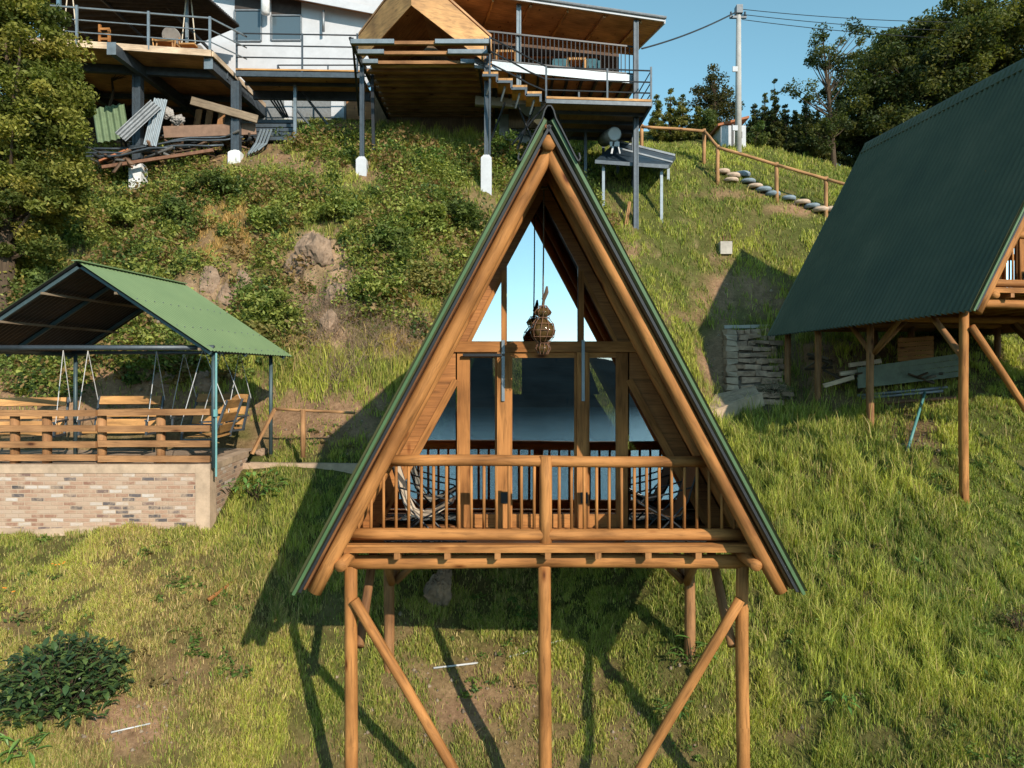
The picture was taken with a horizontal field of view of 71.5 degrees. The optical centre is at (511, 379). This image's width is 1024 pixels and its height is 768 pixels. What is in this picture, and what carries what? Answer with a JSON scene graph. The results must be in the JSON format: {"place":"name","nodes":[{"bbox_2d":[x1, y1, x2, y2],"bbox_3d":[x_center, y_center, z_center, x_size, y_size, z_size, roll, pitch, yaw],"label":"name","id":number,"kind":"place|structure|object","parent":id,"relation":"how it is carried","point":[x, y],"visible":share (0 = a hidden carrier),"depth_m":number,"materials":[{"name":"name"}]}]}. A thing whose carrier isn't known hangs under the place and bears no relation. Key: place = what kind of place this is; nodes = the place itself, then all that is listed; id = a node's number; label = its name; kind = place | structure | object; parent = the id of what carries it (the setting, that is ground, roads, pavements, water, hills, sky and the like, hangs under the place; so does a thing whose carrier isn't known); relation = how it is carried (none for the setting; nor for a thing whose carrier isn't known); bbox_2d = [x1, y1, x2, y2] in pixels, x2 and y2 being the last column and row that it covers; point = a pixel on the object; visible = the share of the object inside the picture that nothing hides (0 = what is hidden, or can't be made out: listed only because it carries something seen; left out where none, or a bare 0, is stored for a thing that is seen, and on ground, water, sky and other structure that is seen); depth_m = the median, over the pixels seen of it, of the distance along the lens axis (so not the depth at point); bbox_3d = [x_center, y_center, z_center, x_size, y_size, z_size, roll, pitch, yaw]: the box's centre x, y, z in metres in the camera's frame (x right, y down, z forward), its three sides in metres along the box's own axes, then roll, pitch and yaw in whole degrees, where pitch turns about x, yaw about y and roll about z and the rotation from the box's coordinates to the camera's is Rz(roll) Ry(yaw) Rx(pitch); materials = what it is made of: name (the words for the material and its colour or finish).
{"place":"outdoors","nodes":[
{"label":"outdoors","id":0,"kind":"place"},
{"bbox_2d":[0,448,251,462],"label":"terrace floor","id":1,"kind":"structure","parent":0,"point":[221,452],"depth_m":14.33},
{"bbox_2d":[0,260,291,476],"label":"pavilion","id":2,"kind":"structure","parent":1,"relation":"on","point":[75,309],"depth_m":12.77,"materials":[{"name":"green metal"}]},
{"bbox_2d":[0,350,70,437],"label":"bench swing","id":3,"kind":"object","parent":2,"relation":"hanging from","point":[52,401],"visible":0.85,"depth_m":13.39,"materials":[{"name":"paint"}]},
{"bbox_2d":[77,351,164,435],"bbox_3d":[-7.424,0.242,13.559,1.284,1.589,0.799,0,0,-3],"label":"bench swing","id":4,"kind":"object","parent":2,"relation":"hanging from","point":[111,400],"visible":0.63,"depth_m":13.77,"materials":[{"name":"paint"}]},
{"bbox_2d":[170,354,251,431],"bbox_3d":[-5.935,0.227,14.057,1.285,1.559,0.800,0,0,14],"label":"bench swing","id":5,"kind":"object","parent":2,"relation":"hanging from","point":[242,419],"visible":0.54,"depth_m":14.24,"materials":[{"name":"paint"}]},
{"bbox_2d":[180,351,243,440],"bbox_3d":[-5.441,0.262,12.957,0.799,1.629,1.135,0,0,-7],"label":"bench swing","id":6,"kind":"object","parent":2,"relation":"hanging from","point":[231,418],"visible":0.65,"depth_m":12.88,"materials":[{"name":"paint"}]},
{"bbox_2d":[0,0,1009,158],"label":"sky","id":7,"kind":"structure","parent":0,"point":[769,52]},
{"bbox_2d":[0,114,1023,767],"bbox_3d":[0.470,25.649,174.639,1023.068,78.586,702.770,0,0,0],"label":"ground","id":8,"kind":"structure","parent":0,"point":[474,713],"depth_m":11.57,"materials":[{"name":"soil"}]},
{"bbox_2d":[0,732,51,767],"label":"rosette plant","id":9,"kind":"object","parent":8,"relation":"on","point":[4,738],"visible":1,"depth_m":8.08,"materials":[{"name":"green plant"}]},
{"bbox_2d":[1,263,54,302],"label":"bank shrub","id":10,"kind":"object","parent":8,"relation":"on","point":[37,279],"visible":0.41,"depth_m":18.16,"materials":[{"name":"green plant"}]},
{"bbox_2d":[0,0,103,309],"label":"broadleaf tree","id":11,"kind":"object","parent":8,"relation":"on","point":[41,112],"visible":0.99,"depth_m":18.05,"materials":[{"name":"green plant"}]},
{"bbox_2d":[0,630,135,729],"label":"broadleaf shrub","id":12,"kind":"object","parent":8,"relation":"on","point":[66,692],"visible":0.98,"depth_m":8.58,"materials":[{"name":"green plant"}]},
{"bbox_2d":[0,451,248,536],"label":"retaining wall","id":13,"kind":"structure","parent":8,"relation":"on","point":[53,498],"depth_m":12.00,"materials":[{"name":"brick"}]},
{"bbox_2d":[0,409,210,463],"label":"log rail fence","id":14,"kind":"object","parent":13,"relation":"on","point":[101,444],"visible":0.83,"depth_m":12.05,"materials":[{"name":"brown wood"}]},
{"bbox_2d":[105,197,153,232],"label":"bank shrub","id":15,"kind":"object","parent":8,"relation":"on","point":[120,209],"visible":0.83,"depth_m":20.70,"materials":[{"name":"green plant"}]},
{"bbox_2d":[9,0,265,188],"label":"swing deck","id":16,"kind":"structure","parent":8,"relation":"on","point":[177,78],"depth_m":24.18,"materials":[{"name":"paint"}]},
{"bbox_2d":[152,27,180,47],"bbox_3d":[-11.219,-10.994,23.263,0.783,1.151,0.723,0,0,0],"label":"round back chair","id":17,"kind":"object","parent":16,"relation":"on","point":[173,33],"visible":0.61,"depth_m":23.30,"materials":[{"name":"brown wood"}]},
{"bbox_2d":[141,191,203,229],"bbox_3d":[-9.793,-4.697,20.587,1.989,1.562,1.201,0,0,0],"label":"bank shrub","id":18,"kind":"object","parent":8,"relation":"on","point":[173,205],"visible":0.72,"depth_m":20.41,"materials":[{"name":"green plant"}]},
{"bbox_2d":[88,120,267,172],"bbox_3d":[-11.409,-7.796,24.148,6.104,2.450,2.543,0,0,-15],"label":"scrap heap","id":19,"kind":"object","parent":8,"relation":"on","point":[247,140],"visible":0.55,"depth_m":23.72,"materials":[{"name":"brown wood"}]},
{"bbox_2d":[94,104,126,142],"bbox_3d":[-13.198,-8.450,23.406,1.282,1.491,0.495,0,0,-10],"label":"metal sheet","id":20,"kind":"object","parent":19,"relation":"on","point":[110,121],"visible":0.89,"depth_m":23.41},
{"bbox_2d":[115,100,160,140],"bbox_3d":[-12.090,-8.389,23.006,1.335,1.494,0.147,0,0,-27],"label":"metal sheet","id":21,"kind":"object","parent":19,"relation":"on","point":[136,122],"visible":1,"depth_m":23.00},
{"bbox_2d":[143,98,167,146],"bbox_3d":[-11.686,-8.443,23.306,0.788,1.655,0.251,0,0,0],"label":"metal sheet","id":22,"kind":"object","parent":19,"relation":"on","point":[154,126],"visible":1,"depth_m":23.29,"materials":[{"name":"metal"}]},
{"bbox_2d":[101,148,213,168],"bbox_3d":[-11.467,-7.166,23.050,3.478,0.745,0.100,0,0,-5],"label":"steel rail","id":23,"kind":"object","parent":19,"relation":"on","point":[166,157],"visible":1,"depth_m":23.03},
{"bbox_2d":[94,136,242,149],"bbox_3d":[-11.295,-7.839,23.501,4.573,0.786,0.068,0,0,-13],"label":"black pipe","id":24,"kind":"object","parent":19,"relation":"on","point":[161,143],"visible":0.98,"depth_m":23.47,"materials":[{"name":"paint"}]},
{"bbox_2d":[163,123,256,137],"bbox_3d":[-10.133,-8.375,23.900,2.948,0.703,0.060,0,0,-12],"label":"timber plank","id":25,"kind":"object","parent":19,"relation":"on","point":[183,131],"visible":0.93,"depth_m":23.83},
{"bbox_2d":[190,97,258,123],"bbox_3d":[-9.552,-8.965,23.650,2.126,0.689,0.100,0,0,-14],"label":"timber plank","id":26,"kind":"object","parent":19,"relation":"on","point":[223,109],"visible":1,"depth_m":23.60,"materials":[{"name":"brown wood"}]},
{"bbox_2d":[189,370,219,391],"bbox_3d":[-6.824,0.142,15.800,0.692,0.725,0.334,0,0,0],"label":"rock","id":27,"kind":"object","parent":8,"relation":"on","point":[205,385],"visible":0.52,"depth_m":15.67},
{"bbox_2d":[199,266,219,293],"bbox_3d":[-7.802,-2.415,18.343,0.520,1.066,0.361,0,0,-21],"label":"rock","id":28,"kind":"object","parent":8,"relation":"on","point":[211,273],"visible":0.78,"depth_m":18.24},
{"bbox_2d":[184,167,245,195],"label":"bank shrub","id":29,"kind":"object","parent":8,"relation":"on","point":[218,177],"visible":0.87,"depth_m":21.71,"materials":[{"name":"green plant"}]},
{"bbox_2d":[221,469,289,499],"bbox_3d":[-4.634,1.928,12.840,1.168,0.565,1.270,0,0,0],"label":"broadleaf weed","id":30,"kind":"object","parent":8,"relation":"on","point":[258,479],"visible":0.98,"depth_m":12.82,"materials":[{"name":"green plant"}]},
{"bbox_2d":[245,320,282,355],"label":"bank shrub","id":31,"kind":"object","parent":8,"relation":"on","point":[257,327],"visible":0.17,"depth_m":16.61,"materials":[{"name":"green plant"}]},
{"bbox_2d":[245,199,293,232],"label":"bank shrub","id":32,"kind":"object","parent":8,"relation":"on","point":[266,215],"visible":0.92,"depth_m":20.01,"materials":[{"name":"green plant"}]},
{"bbox_2d":[243,286,301,327],"bbox_3d":[-5.792,-1.606,17.220,1.395,1.422,1.149,0,0,0],"label":"bank shrub","id":33,"kind":"object","parent":8,"relation":"on","point":[276,295],"visible":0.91,"depth_m":17.09,"materials":[{"name":"green plant"}]},
{"bbox_2d":[198,0,382,123],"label":"white house","id":34,"kind":"structure","parent":8,"relation":"on","point":[351,17],"depth_m":27.00,"materials":[{"name":"paint"}]},
{"bbox_2d":[234,9,261,41],"bbox_3d":[-10.017,-13.431,26.968,1.053,1.215,0.055,0,0,0],"label":"window","id":35,"kind":"structure","parent":34,"relation":"in","point":[249,20],"depth_m":26.98,"materials":[{"name":"blue glass"}]},
{"bbox_2d":[270,14,301,40],"bbox_3d":[-8.560,-13.350,26.968,1.183,0.989,0.055,0,0,0],"label":"window","id":36,"kind":"structure","parent":34,"relation":"in","point":[279,23],"depth_m":26.98,"materials":[{"name":"blue glass"}]},
{"bbox_2d":[283,253,308,277],"bbox_3d":[-5.624,-2.992,18.992,0.897,1.056,0.478,0,0,0],"label":"rock","id":37,"kind":"object","parent":8,"relation":"on","point":[290,262],"visible":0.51,"depth_m":18.84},
{"bbox_2d":[243,462,357,473],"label":"concrete kerb","id":38,"kind":"structure","parent":8,"relation":"on","point":[345,467],"depth_m":13.80,"materials":[{"name":"grey concrete"}]},
{"bbox_2d":[250,407,354,457],"bbox_3d":[-4.025,1.023,13.750,1.984,0.968,0.382,0,0,0],"label":"path fence","id":39,"kind":"object","parent":8,"relation":"on","point":[302,433],"visible":1,"depth_m":13.77,"materials":[{"name":"brown wood"}]},
{"bbox_2d":[235,33,370,141],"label":"walkway","id":40,"kind":"structure","parent":8,"relation":"on","point":[294,85],"depth_m":24.63,"materials":[{"name":"paint"}]},
{"bbox_2d":[0,119,620,397],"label":"scrub","id":41,"kind":"object","parent":8,"relation":"on","point":[405,188],"visible":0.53,"depth_m":19.95,"materials":[{"name":"green plant"}]},
{"bbox_2d":[294,232,333,267],"bbox_3d":[-5.228,-3.415,18.851,1.061,1.032,0.540,0,0,-14],"label":"rock","id":42,"kind":"object","parent":8,"relation":"on","point":[315,248],"visible":0.88,"depth_m":18.73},
{"bbox_2d":[307,190,364,222],"bbox_3d":[-5.026,-4.796,20.373,1.720,1.226,1.083,0,0,0],"label":"bank shrub","id":43,"kind":"object","parent":8,"relation":"on","point":[332,204],"visible":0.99,"depth_m":20.21,"materials":[{"name":"green plant"}]},
{"bbox_2d":[285,256,435,386],"bbox_3d":[-2.851,-1.556,18.199,5.832,3.491,3.472,0,0,-39],"label":"dry brush","id":44,"kind":"object","parent":8,"relation":"on","point":[334,308],"visible":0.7,"depth_m":17.04,"materials":[{"name":"brown plant"}]},
{"bbox_2d":[344,268,407,303],"bbox_3d":[-3.422,-2.150,17.866,1.437,1.277,1.189,0,0,-33],"label":"bank shrub","id":45,"kind":"object","parent":8,"relation":"on","point":[372,285],"visible":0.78,"depth_m":17.64,"materials":[{"name":"green plant"}]},
{"bbox_2d":[357,221,420,265],"bbox_3d":[-3.293,-3.423,19.118,1.730,1.645,1.048,0,0,0],"label":"bank shrub","id":46,"kind":"object","parent":8,"relation":"on","point":[381,234],"visible":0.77,"depth_m":18.92,"materials":[{"name":"green plant"}]},
{"bbox_2d":[349,0,496,194],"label":"lookout","id":47,"kind":"object","parent":8,"relation":"on","point":[421,54],"visible":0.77,"depth_m":23.55,"materials":[{"name":"brown wood"}]},
{"bbox_2d":[396,199,452,238],"bbox_3d":[-2.483,-4.476,20.140,1.389,1.406,1.314,0,0,27],"label":"bank shrub","id":48,"kind":"object","parent":8,"relation":"on","point":[433,210],"visible":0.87,"depth_m":20.06,"materials":[{"name":"green plant"}]},
{"bbox_2d":[398,259,452,299],"bbox_3d":[-2.311,-2.493,18.742,1.462,1.314,1.080,0,0,-21],"label":"bank shrub","id":49,"kind":"object","parent":8,"relation":"on","point":[419,267],"visible":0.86,"depth_m":18.47,"materials":[{"name":"green plant"}]},
{"bbox_2d":[423,569,451,606],"bbox_3d":[-1.195,3.402,11.544,0.462,0.734,0.586,0,0,0],"label":"boulder","id":50,"kind":"object","parent":8,"relation":"on","point":[437,588],"visible":0.94,"depth_m":11.41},
{"bbox_2d":[442,196,486,235],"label":"bank shrub","id":51,"kind":"object","parent":8,"relation":"on","point":[466,209],"visible":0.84,"depth_m":20.66,"materials":[{"name":"green plant"}]},
{"bbox_2d":[491,129,521,161],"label":"leafy clump","id":52,"kind":"object","parent":8,"relation":"on","point":[501,143],"visible":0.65,"depth_m":24.47,"materials":[{"name":"green plant"}]},
{"bbox_2d":[0,365,1023,767],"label":"weeds","id":53,"kind":"object","parent":8,"relation":"on","point":[154,681],"visible":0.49,"depth_m":10.38,"materials":[{"name":"green plant"}]},
{"bbox_2d":[289,105,807,767],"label":"frame cabin","id":54,"kind":"object","parent":8,"relation":"on","point":[453,425],"visible":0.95,"depth_m":8.45,"materials":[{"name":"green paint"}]},
{"bbox_2d":[376,378,458,523],"bbox_3d":[-1.255,0.940,9.396,1.099,1.923,0.054,0,0,0],"label":"window","id":55,"kind":"structure","parent":54,"relation":"in","point":[439,436],"depth_m":9.41,"materials":[{"name":"clear glass"}]},
{"bbox_2d":[384,540,466,541],"bbox_3d":[-1.044,1.946,8.819,0.998,0.011,0.554,0,0,0],"label":"balcony mat","id":56,"kind":"object","parent":54,"relation":"on","point":[425,540],"visible":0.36,"depth_m":8.56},
{"bbox_2d":[392,466,455,527],"bbox_3d":[-1.119,1.465,8.844,0.815,0.954,0.527,0,0,0],"label":"lounge chair","id":57,"kind":"object","parent":56,"relation":"on","point":[402,489],"visible":0.48,"depth_m":8.80,"materials":[{"name":"beige fabric"}]},
{"bbox_2d":[457,352,496,526],"bbox_3d":[-0.459,0.795,9.421,0.530,2.310,0.050,0,0,0],"label":"glass door","id":58,"kind":"structure","parent":54,"relation":"in","point":[463,362],"depth_m":9.40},
{"bbox_2d":[468,275,500,340],"bbox_3d":[-0.346,-0.940,9.400,0.485,0.902,0.051,0,0,0],"label":"window","id":59,"kind":"structure","parent":54,"relation":"in","point":[488,326],"depth_m":9.41,"materials":[{"name":"clear glass"}]},
{"bbox_2d":[473,483,532,513],"bbox_3d":[-0.124,1.731,10.123,0.847,0.422,0.753,0,0,0],"label":"bench","id":60,"kind":"object","parent":54,"relation":"on","point":[528,489],"visible":0.64,"depth_m":9.80,"materials":[{"name":"brown wood"}]},
{"bbox_2d":[507,200,577,340],"bbox_3d":[0.404,-1.445,9.424,0.941,1.870,0.008,0,0,-3],"label":"window","id":61,"kind":"structure","parent":54,"relation":"in","point":[525,267],"depth_m":9.42,"materials":[{"name":"clear glass"}]},
{"bbox_2d":[530,186,555,354],"bbox_3d":[0.377,-1.334,8.680,0.317,2.052,0.317,0,0,0],"label":"hanging lantern","id":62,"kind":"object","parent":54,"relation":"hanging from","point":[542,331],"visible":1,"depth_m":8.62,"materials":[{"name":"brown wicker"}]},
{"bbox_2d":[510,352,576,526],"bbox_3d":[0.404,0.795,9.425,0.880,2.310,0.051,0,0,0],"label":"glass door","id":63,"kind":"structure","parent":54,"relation":"in","point":[515,518],"depth_m":9.40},
{"bbox_2d":[518,444,573,498],"bbox_3d":[0.644,1.526,11.901,1.097,0.832,0.804,0,0,0],"label":"table","id":64,"kind":"object","parent":54,"relation":"on","point":[522,448],"visible":0.33,"depth_m":11.65,"materials":[{"name":"brown wood"}]},
{"bbox_2d":[584,274,617,340],"bbox_3d":[1.154,-0.940,9.412,0.485,0.902,0.063,0,0,0],"label":"window","id":65,"kind":"structure","parent":54,"relation":"in","point":[597,327],"depth_m":9.43,"materials":[{"name":"clear glass"}]},
{"bbox_2d":[588,353,627,526],"bbox_3d":[1.266,0.795,9.429,0.540,2.310,0.050,0,0,0],"label":"glass door","id":66,"kind":"structure","parent":54,"relation":"in","point":[621,359],"depth_m":9.40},
{"bbox_2d":[625,540,707,541],"bbox_3d":[1.856,1.946,8.831,0.998,0.011,0.554,0,0,0],"label":"balcony mat","id":67,"kind":"object","parent":54,"relation":"on","point":[668,541],"visible":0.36,"depth_m":8.55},
{"bbox_2d":[631,467,698,527],"bbox_3d":[1.931,1.465,8.856,0.815,0.953,0.527,0,0,0],"label":"lounge chair","id":68,"kind":"object","parent":67,"relation":"on","point":[678,502],"visible":0.54,"depth_m":8.79,"materials":[{"name":"grey fabric"}]},
{"bbox_2d":[626,378,707,523],"bbox_3d":[2.056,0.940,9.409,1.099,1.923,0.053,0,0,0],"label":"window","id":69,"kind":"structure","parent":54,"relation":"in","point":[646,438],"depth_m":9.43,"materials":[{"name":"clear glass"}]},
{"bbox_2d":[453,0,666,228],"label":"timber house","id":70,"kind":"structure","parent":8,"relation":"on","point":[546,32],"depth_m":23.78,"materials":[{"name":"wood"}]},
{"bbox_2d":[482,37,651,154],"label":"terrace stairs","id":71,"kind":"structure","parent":70,"relation":"attached to","point":[579,116],"depth_m":22.72,"materials":[{"name":"paint"}]},
{"bbox_2d":[595,140,675,221],"bbox_3d":[4.265,-6.820,24.378,3.092,3.495,2.116,0,0,0],"label":"heater shelter","id":72,"kind":"object","parent":8,"relation":"on","point":[653,158],"visible":0.79,"depth_m":23.90,"materials":[{"name":"paint"}]},
{"bbox_2d":[598,127,620,153],"bbox_3d":[3.307,-8.062,24.190,0.470,1.131,1.520,0,0,-6],"label":"water tank","id":73,"kind":"object","parent":72,"relation":"on","point":[611,136],"visible":1,"depth_m":23.58,"materials":[{"name":"grey metal"}]},
{"bbox_2d":[639,94,673,141],"bbox_3d":[6.106,-10.923,30.221,1.467,2.411,1.242,0,0,0],"label":"conifer","id":74,"kind":"object","parent":8,"relation":"on","point":[657,134],"visible":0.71,"depth_m":30.02,"materials":[{"name":"green plant"}]},
{"bbox_2d":[655,88,683,141],"bbox_3d":[6.723,-11.093,30.265,1.200,2.664,1.342,0,0,-37],"label":"conifer","id":75,"kind":"object","parent":8,"relation":"on","point":[670,113],"visible":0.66,"depth_m":30.18,"materials":[{"name":"green plant"}]},
{"bbox_2d":[670,94,697,140],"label":"conifer","id":76,"kind":"object","parent":8,"relation":"on","point":[681,119],"visible":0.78,"depth_m":30.00,"materials":[{"name":"green plant"}]},
{"bbox_2d":[697,108,718,139],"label":"hill shrub","id":77,"kind":"object","parent":8,"relation":"on","point":[708,117],"visible":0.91,"depth_m":29.80,"materials":[{"name":"green plant"}]},
{"bbox_2d":[687,63,745,122],"bbox_3d":[9.396,-12.555,32.996,2.856,4.222,2.393,0,0,-37],"label":"bushy tree","id":78,"kind":"object","parent":8,"relation":"on","point":[712,98],"visible":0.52,"depth_m":32.77,"materials":[{"name":"green plant"}]},
{"bbox_2d":[709,116,748,146],"bbox_3d":[8.833,-9.777,29.050,1.250,1.510,1.400,0,0,0],"label":"hut","id":79,"kind":"object","parent":8,"relation":"on","point":[722,133],"visible":0.52,"depth_m":28.45,"materials":[{"name":"white paint"}]},
{"bbox_2d":[710,386,764,418],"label":"landing wall","id":80,"kind":"structure","parent":8,"relation":"on","point":[732,399],"depth_m":17.74,"materials":[{"name":"grey stone"}]},
{"bbox_2d":[729,4,746,151],"bbox_3d":[8.861,-11.538,27.880,0.650,6.205,0.320,0,0,0],"label":"utility pole","id":81,"kind":"object","parent":8,"relation":"on","point":[738,16],"visible":0.85,"depth_m":27.78,"materials":[{"name":"concrete"}]},
{"bbox_2d":[640,124,844,216],"bbox_3d":[8.655,-7.030,24.931,8.267,4.697,1.055,0,0,21],"label":"hill fence","id":82,"kind":"object","parent":8,"relation":"on","point":[776,165],"visible":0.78,"depth_m":24.86,"materials":[{"name":"brown wood"}]},
{"bbox_2d":[722,324,793,413],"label":"stone stairs","id":83,"kind":"structure","parent":8,"relation":"on","point":[746,361],"depth_m":19.63,"materials":[{"name":"grey stone"}]},
{"bbox_2d":[746,120,770,145],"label":"hill shrub","id":84,"kind":"object","parent":8,"relation":"on","point":[762,137],"visible":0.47,"depth_m":29.08,"materials":[{"name":"green plant"}]},
{"bbox_2d":[752,93,775,145],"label":"conifer","id":85,"kind":"object","parent":8,"relation":"on","point":[764,116],"visible":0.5,"depth_m":30.30,"materials":[{"name":"green plant"}]},
{"bbox_2d":[766,78,786,148],"bbox_3d":[11.157,-11.125,30.375,0.915,3.453,1.021,0,0,-27],"label":"conifer","id":86,"kind":"object","parent":8,"relation":"on","point":[776,129],"visible":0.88,"depth_m":30.18,"materials":[{"name":"green plant"}]},
{"bbox_2d":[779,104,797,152],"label":"conifer","id":87,"kind":"object","parent":8,"relation":"on","point":[785,118],"visible":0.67,"depth_m":30.38,"materials":[{"name":"green plant"}]},
{"bbox_2d":[786,110,805,153],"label":"conifer","id":88,"kind":"object","parent":8,"relation":"on","point":[795,125],"visible":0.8,"depth_m":30.26,"materials":[{"name":"green plant"}]},
{"bbox_2d":[794,103,818,155],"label":"conifer","id":89,"kind":"object","parent":8,"relation":"on","point":[806,119],"visible":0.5,"depth_m":30.19,"materials":[{"name":"green plant"}]},
{"bbox_2d":[780,16,877,167],"bbox_3d":[13.084,-11.594,29.054,4.046,6.642,2.062,0,0,-19],"label":"sparse tree","id":90,"kind":"object","parent":8,"relation":"on","point":[828,120],"visible":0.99,"depth_m":28.91,"materials":[{"name":"green plant"}]},
{"bbox_2d":[836,110,858,166],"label":"conifer","id":91,"kind":"object","parent":8,"relation":"on","point":[848,157],"visible":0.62,"depth_m":30.13,"materials":[{"name":"green plant"}]},
{"bbox_2d":[812,26,929,161],"bbox_3d":[15.542,-11.671,30.567,5.055,6.703,4.620,0,0,24],"label":"woodland tree","id":92,"kind":"object","parent":8,"relation":"on","point":[872,102],"visible":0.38,"depth_m":29.70,"materials":[{"name":"green plant"}]},
{"bbox_2d":[803,353,942,392],"bbox_3d":[8.684,-0.187,17.262,3.070,0.999,1.626,0,0,37],"label":"scrap wood","id":93,"kind":"object","parent":8,"relation":"on","point":[826,366],"visible":0.44,"depth_m":17.35,"materials":[{"name":"grey wood"}]},
{"bbox_2d":[822,359,881,387],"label":"timber offcuts","id":94,"kind":"object","parent":93,"relation":"on","point":[844,379],"visible":0.86,"depth_m":17.00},
{"bbox_2d":[767,58,1023,503],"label":"frame cabin","id":95,"kind":"object","parent":8,"relation":"on","point":[922,230],"visible":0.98,"depth_m":15.07,"materials":[{"name":"green paint"}]},
{"bbox_2d":[999,241,1017,287],"bbox_3d":[9.602,-2.755,13.855,0.530,2.310,0.050,0,0,-7],"label":"glass door","id":96,"kind":"structure","parent":95,"relation":"in","point":[1008,266],"depth_m":13.86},
{"bbox_2d":[857,354,969,387],"bbox_3d":[9.347,-0.215,16.600,2.416,0.836,0.060,0,0,10],"label":"board stack","id":97,"kind":"object","parent":8,"relation":"on","point":[891,373],"visible":0.71,"depth_m":16.58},
{"bbox_2d":[897,336,933,361],"bbox_3d":[9.764,-0.727,17.157,0.887,0.664,0.355,0,0,0],"label":"pallet box","id":98,"kind":"object","parent":8,"relation":"on","point":[928,352],"visible":0.88,"depth_m":17.09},
{"bbox_2d":[844,12,998,141],"bbox_3d":[17.126,-11.239,29.416,6.584,7.847,6.224,0,0,0],"label":"woodland tree","id":99,"kind":"object","parent":8,"relation":"on","point":[956,78],"visible":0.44,"depth_m":28.76,"materials":[{"name":"green plant"}]},
{"bbox_2d":[867,6,976,108],"bbox_3d":[18.688,-11.755,31.383,6.323,8.660,4.841,0,0,0],"label":"woodland tree","id":100,"kind":"object","parent":8,"relation":"on","point":[905,37],"visible":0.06,"depth_m":30.35,"materials":[{"name":"green plant"}]},
{"bbox_2d":[911,0,1023,102],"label":"woodland tree","id":101,"kind":"object","parent":8,"relation":"on","point":[987,52],"visible":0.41,"depth_m":28.19,"materials":[{"name":"green plant"}]},
{"bbox_2d":[986,0,1023,72],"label":"woodland tree","id":102,"kind":"object","parent":8,"relation":"on","point":[1020,42],"visible":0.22,"depth_m":27.90,"materials":[{"name":"green plant"}]},
{"bbox_2d":[991,601,1023,632],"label":"wild shrub","id":103,"kind":"object","parent":8,"relation":"on","point":[1014,621],"visible":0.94,"depth_m":10.32,"materials":[{"name":"green plant"}]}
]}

